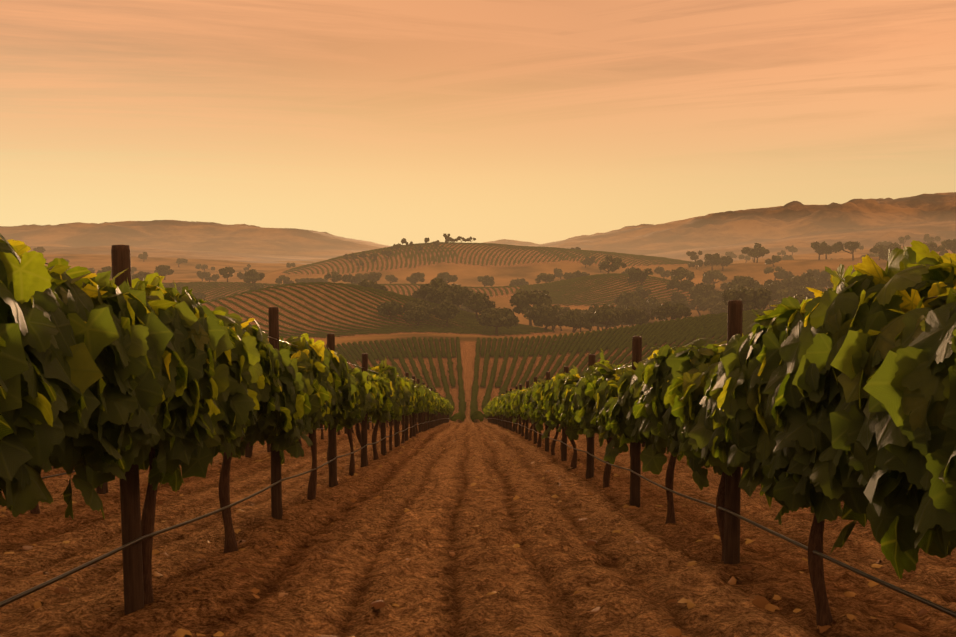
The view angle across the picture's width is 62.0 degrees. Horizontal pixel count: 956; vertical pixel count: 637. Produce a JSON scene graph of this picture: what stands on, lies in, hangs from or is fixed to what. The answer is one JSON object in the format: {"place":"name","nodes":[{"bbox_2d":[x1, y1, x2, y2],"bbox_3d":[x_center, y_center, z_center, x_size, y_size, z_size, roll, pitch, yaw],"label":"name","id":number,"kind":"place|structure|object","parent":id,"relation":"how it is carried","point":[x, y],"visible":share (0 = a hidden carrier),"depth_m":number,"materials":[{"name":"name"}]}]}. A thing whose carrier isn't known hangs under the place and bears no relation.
{"place":"outdoors","nodes":[
{"label":"outdoors","id":0,"kind":"place"},
{"bbox_2d":[27,244,329,263],"bbox_3d":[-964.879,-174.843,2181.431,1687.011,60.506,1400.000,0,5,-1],"label":"range","id":1,"kind":"structure","parent":0,"point":[136,251],"depth_m":1949.71,"materials":[{"name":"brown plant"}]},
{"bbox_2d":[0,220,390,257],"bbox_3d":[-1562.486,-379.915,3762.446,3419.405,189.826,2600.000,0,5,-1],"label":"mountain","id":2,"kind":"structure","parent":0,"point":[208,236],"depth_m":3032.52,"materials":[{"name":"brown soil"}]},
{"bbox_2d":[0,243,955,636],"bbox_3d":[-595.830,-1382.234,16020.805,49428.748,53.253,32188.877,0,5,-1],"label":"ground","id":3,"kind":"structure","parent":0,"point":[338,577],"depth_m":6.93,"materials":[{"name":"soil"}]},
{"bbox_2d":[53,245,742,614],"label":"trellis posts","id":4,"kind":"object","parent":3,"relation":"on","point":[131,517],"visible":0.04,"depth_m":5.83,"materials":[{"name":"brown wood"}]},
{"bbox_2d":[0,418,955,617],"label":"drip hose","id":5,"kind":"object","parent":4,"relation":"attached to","point":[796,543],"visible":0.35,"depth_m":4.48,"materials":[{"name":"black rubber"}]},
{"bbox_2d":[0,430,928,636],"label":"stones","id":6,"kind":"object","parent":3,"relation":"on","point":[759,601],"visible":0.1,"depth_m":5.86,"materials":[{"name":"brown stone"}]},
{"bbox_2d":[162,242,773,421],"bbox_3d":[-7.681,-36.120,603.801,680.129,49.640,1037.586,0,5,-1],"label":"distant vine rows","id":7,"kind":"object","parent":3,"relation":"on","point":[688,330],"visible":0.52,"depth_m":329.12,"materials":[{"name":"green plant"}]},
{"bbox_2d":[33,233,955,335],"bbox_3d":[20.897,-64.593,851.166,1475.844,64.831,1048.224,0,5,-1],"label":"trees","id":8,"kind":"object","parent":3,"relation":"on","point":[750,292],"visible":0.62,"depth_m":512.45,"materials":[{"name":"green plant"}]},
{"bbox_2d":[0,234,955,627],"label":"vine","id":9,"kind":"object","parent":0,"point":[824,404],"depth_m":3.83,"materials":[{"name":"green plant"}]},
{"bbox_2d":[0,0,955,245],"label":"sky","id":10,"kind":"structure","parent":0,"point":[384,122],"materials":[{"name":"orange"}]},
{"bbox_2d":[45,262,940,372],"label":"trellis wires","id":11,"kind":"object","parent":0,"point":[613,369],"depth_m":6.09,"materials":[{"name":"grey metal"}]},
{"bbox_2d":[483,239,538,245],"bbox_3d":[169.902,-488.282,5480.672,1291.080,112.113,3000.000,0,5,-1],"label":"hill","id":12,"kind":"structure","parent":0,"point":[512,242],"depth_m":5129.48,"materials":[{"name":"brown plant"}]},
{"bbox_2d":[533,192,955,254],"bbox_3d":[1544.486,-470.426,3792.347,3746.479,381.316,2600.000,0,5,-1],"label":"mountain","id":13,"kind":"structure","parent":0,"point":[792,218],"depth_m":3155.06,"materials":[{"name":"brown soil"}]},
{"bbox_2d":[645,220,955,261],"bbox_3d":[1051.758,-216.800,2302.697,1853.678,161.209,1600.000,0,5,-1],"label":"range","id":14,"kind":"structure","parent":0,"point":[868,237],"depth_m":2097.71,"materials":[{"name":"brown soil"}]}
]}

